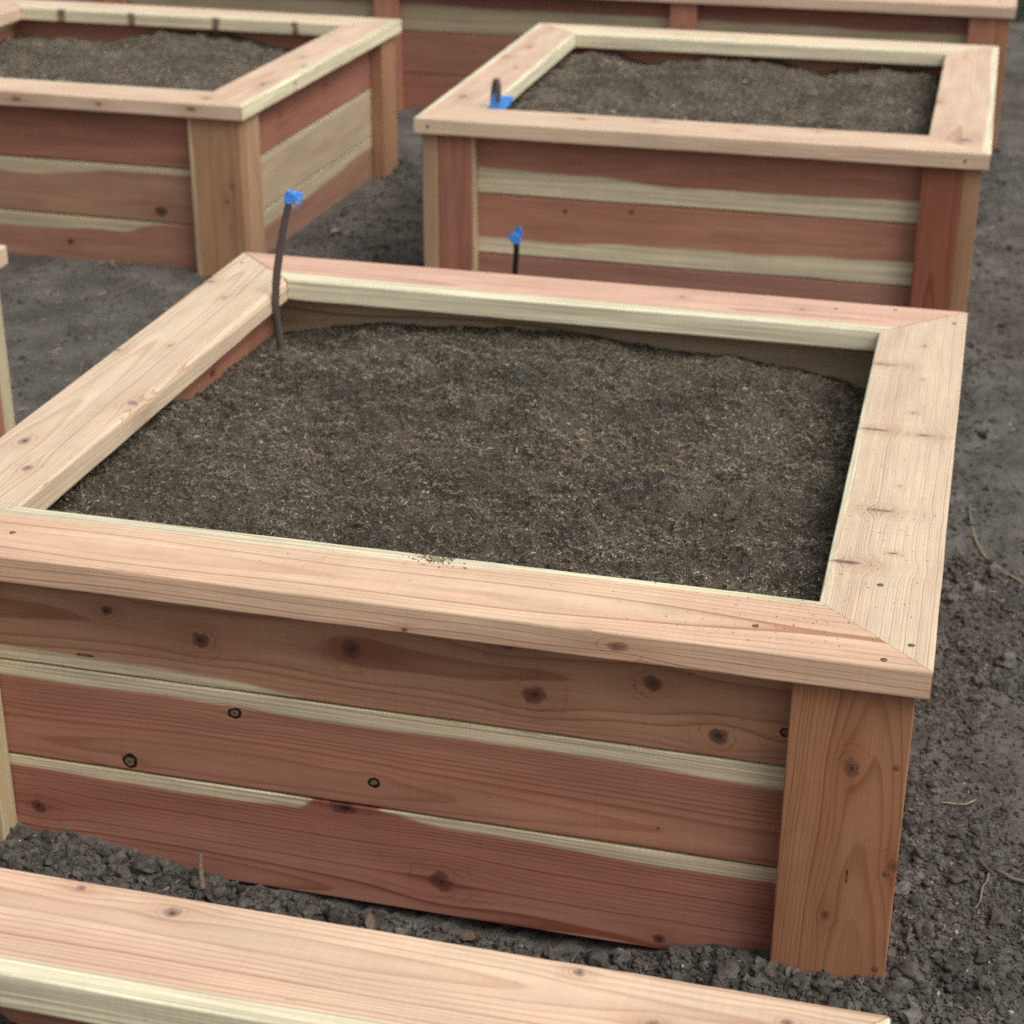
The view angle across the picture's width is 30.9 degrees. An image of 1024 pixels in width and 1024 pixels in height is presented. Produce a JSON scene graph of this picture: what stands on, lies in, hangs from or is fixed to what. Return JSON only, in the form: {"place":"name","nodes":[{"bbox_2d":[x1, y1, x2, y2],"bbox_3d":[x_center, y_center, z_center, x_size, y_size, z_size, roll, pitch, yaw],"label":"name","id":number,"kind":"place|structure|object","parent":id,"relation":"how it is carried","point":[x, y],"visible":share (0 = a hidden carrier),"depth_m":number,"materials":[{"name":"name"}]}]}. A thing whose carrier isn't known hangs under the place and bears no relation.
{"place":"outdoors","nodes":[
{"label":"outdoors","id":0,"kind":"place"},
{"bbox_2d":[0,0,1023,1023],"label":"ground","id":1,"kind":"structure","parent":0,"point":[33,330],"depth_m":4.07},
{"bbox_2d":[0,245,14,437],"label":"raised planter","id":2,"kind":"object","parent":1,"relation":"on","point":[7,422],"visible":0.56,"depth_m":3.59,"materials":[{"name":"beige wood"}]},
{"bbox_2d":[94,280,150,305],"bbox_3d":[-0.978,-0.553,4.665,0.005,0.009,0.222,13,28,25],"label":"dead twig","id":3,"kind":"object","parent":1,"relation":"on","point":[125,291],"visible":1,"depth_m":4.67,"materials":[{"name":"wood"}]},
{"bbox_2d":[0,0,401,277],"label":"raised planter","id":4,"kind":"object","parent":1,"relation":"on","point":[202,182],"visible":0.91,"depth_m":4.88,"materials":[{"name":"brown wood"}]},
{"bbox_2d":[0,30,292,91],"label":"soil","id":5,"kind":"structure","parent":4,"relation":"in","point":[194,61],"depth_m":5.42,"materials":[{"name":"brown soil"}]},
{"bbox_2d":[330,228,341,234],"bbox_3d":[-0.489,-0.779,5.154,0.027,0.014,0.027,6,26,13],"label":"dry leaf","id":6,"kind":"object","parent":1,"relation":"on","point":[334,231],"visible":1,"depth_m":5.15,"materials":[{"name":"brown plant"}]},
{"bbox_2d":[0,868,890,1023],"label":"raised planter","id":7,"kind":"object","parent":1,"relation":"on","point":[75,952],"visible":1,"depth_m":1.58,"materials":[{"name":"beige wood"}]},
{"bbox_2d":[0,1013,16,1023],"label":"soil","id":8,"kind":"structure","parent":7,"relation":"in","point":[4,1019],"depth_m":1.67,"materials":[{"name":"brown soil"}]},
{"bbox_2d":[0,252,966,978],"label":"raised planter","id":9,"kind":"object","parent":1,"relation":"on","point":[618,760],"visible":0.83,"depth_m":2.35,"materials":[{"name":"brown wood"}]},
{"bbox_2d":[46,322,866,600],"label":"soil","id":10,"kind":"structure","parent":9,"relation":"in","point":[570,452],"depth_m":2.74,"materials":[{"name":"brown soil"}]},
{"bbox_2d":[272,190,302,350],"bbox_3d":[-0.391,-0.402,3.237,0.066,0.328,0.012,6,26,13],"label":"drip hose","id":11,"kind":"object","parent":10,"relation":"on","point":[291,197],"visible":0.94,"depth_m":3.22,"materials":[{"name":"black plastic"}]},
{"bbox_2d":[142,387,948,646],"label":"soil crumbs","id":12,"kind":"object","parent":9,"relation":"on","point":[439,560],"visible":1,"depth_m":2.30,"materials":[{"name":"brown soil"}]},
{"bbox_2d":[0,141,1023,1018],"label":"straw shreds","id":13,"kind":"object","parent":1,"relation":"on","point":[404,261],"visible":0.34,"depth_m":4.29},
{"bbox_2d":[0,144,1023,1023],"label":"earth clods","id":14,"kind":"object","parent":1,"relation":"on","point":[898,992],"visible":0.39,"depth_m":2.47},
{"bbox_2d":[131,855,157,875],"bbox_3d":[-0.493,0.477,2.487,0.030,0.032,0.034,19,31,35],"label":"earth clod","id":15,"kind":"object","parent":14,"relation":"on","point":[144,864],"visible":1,"depth_m":2.48,"materials":[{"name":"grey soil"}]},
{"bbox_2d":[154,879,179,892],"bbox_3d":[-0.458,0.498,2.462,0.004,0.010,0.044,19,31,35],"label":"straw","id":16,"kind":"object","parent":14,"relation":"on","point":[168,887],"visible":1,"depth_m":2.46,"materials":[{"name":"beige plant"}]},
{"bbox_2d":[199,853,205,889],"bbox_3d":[-0.414,0.480,2.471,0.008,0.036,0.038,-6,26,-14],"label":"wood splinter","id":17,"kind":"object","parent":14,"relation":"on","point":[202,879],"visible":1,"depth_m":2.47,"materials":[{"name":"brown wood"}]},
{"bbox_2d":[365,909,378,930],"bbox_3d":[-0.181,0.536,2.419,0.018,0.026,0.030,6,26,13],"label":"dry leaf","id":18,"kind":"object","parent":14,"relation":"on","point":[372,921],"visible":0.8,"depth_m":2.42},
{"bbox_2d":[459,930,478,942],"bbox_3d":[-0.057,0.555,2.412,0.021,0.013,0.021,20,31,35],"label":"dry leaf","id":19,"kind":"object","parent":14,"relation":"on","point":[470,936],"visible":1,"depth_m":2.42,"materials":[{"name":"brown plant"}]},
{"bbox_2d":[584,949,611,967],"bbox_3d":[0.111,0.575,2.378,0.030,0.027,0.033,-7,26,-16],"label":"earth clod","id":20,"kind":"object","parent":14,"relation":"on","point":[595,958],"visible":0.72,"depth_m":2.37,"materials":[{"name":"grey soil"}]},
{"bbox_2d":[715,959,739,975],"bbox_3d":[0.265,0.564,2.288,0.030,0.023,0.032,-5,25,-11],"label":"earth clod","id":21,"kind":"object","parent":14,"relation":"on","point":[724,967],"visible":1,"depth_m":2.28,"materials":[{"name":"grey soil"}]},
{"bbox_2d":[812,976,836,993],"bbox_3d":[0.380,0.576,2.257,0.030,0.016,0.021,6,26,13],"label":"earth clod","id":22,"kind":"object","parent":14,"relation":"on","point":[830,986],"visible":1,"depth_m":2.25,"materials":[{"name":"grey soil"}]},
{"bbox_2d":[895,960,925,982],"bbox_3d":[0.488,0.566,2.272,0.039,0.031,0.032,6,26,13],"label":"earth clod","id":23,"kind":"object","parent":14,"relation":"on","point":[909,969],"visible":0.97,"depth_m":2.26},
{"bbox_2d":[912,918,935,938],"bbox_3d":[0.519,0.528,2.340,0.026,0.027,0.027,-9,26,-18],"label":"earth clod","id":24,"kind":"object","parent":14,"relation":"on","point":[924,926],"visible":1,"depth_m":2.33,"materials":[{"name":"grey soil"}]},
{"bbox_2d":[940,799,975,804],"bbox_3d":[0.628,0.409,2.606,0.050,0.008,0.014,2,25,4],"label":"straw","id":25,"kind":"object","parent":14,"relation":"on","point":[958,803],"visible":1,"depth_m":2.60,"materials":[{"name":"beige plant"}]},
{"bbox_2d":[975,873,989,908],"bbox_3d":[0.614,0.495,2.420,0.005,0.012,0.074,12,28,24],"label":"dry root","id":26,"kind":"object","parent":14,"relation":"on","point":[986,881],"visible":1,"depth_m":2.42,"materials":[{"name":"beige plant"}]},
{"bbox_2d":[976,857,994,875],"bbox_3d":[0.629,0.471,2.464,0.006,0.004,0.041,-8,26,-18],"label":"bark sliver","id":27,"kind":"object","parent":14,"relation":"on","point":[985,866],"visible":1,"depth_m":2.46,"materials":[{"name":"brown wood"}]},
{"bbox_2d":[508,226,522,274],"bbox_3d":[0.008,-0.433,4.062,0.034,0.402,0.012,6,26,13],"label":"drip hose","id":28,"kind":"object","parent":1,"relation":"on","point":[515,238],"visible":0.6,"depth_m":3.99,"materials":[{"name":"plastic"}]},
{"bbox_2d":[93,0,1016,148],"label":"raised planter","id":29,"kind":"object","parent":1,"relation":"on","point":[443,47],"visible":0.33,"depth_m":6.28,"materials":[{"name":"brown wood"}]},
{"bbox_2d":[414,23,998,311],"bbox_3d":[0.560,-0.881,4.844,1.315,0.500,1.262,6,26,13],"label":"raised planter","id":30,"kind":"object","parent":1,"relation":"on","point":[885,219],"visible":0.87,"depth_m":4.33,"materials":[{"name":"brown wood"}]},
{"bbox_2d":[505,50,940,135],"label":"soil","id":31,"kind":"structure","parent":30,"relation":"in","point":[780,93],"depth_m":4.88,"materials":[{"name":"brown soil"}]},
{"bbox_2d":[489,78,513,109],"bbox_3d":[-0.029,-0.953,4.431,0.065,0.165,0.024,15,29,29],"label":"drip hose","id":32,"kind":"object","parent":31,"relation":"on","point":[498,100],"visible":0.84,"depth_m":4.41,"materials":[{"name":"blue plastic"}]},
{"bbox_2d":[969,504,1023,583],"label":"plant stalk","id":33,"kind":"object","parent":1,"relation":"on","point":[986,557],"visible":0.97,"depth_m":3.34,"materials":[{"name":"brown plant"}]},
{"bbox_2d":[995,869,1023,882],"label":"stick","id":34,"kind":"object","parent":1,"relation":"on","point":[1007,875],"visible":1,"depth_m":2.44,"materials":[{"name":"wood"}]},
{"bbox_2d":[1015,0,1023,18],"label":"grass","id":35,"kind":"structure","parent":0,"point":[1019,5],"depth_m":8.23,"materials":[{"name":"green plant"}]}
]}

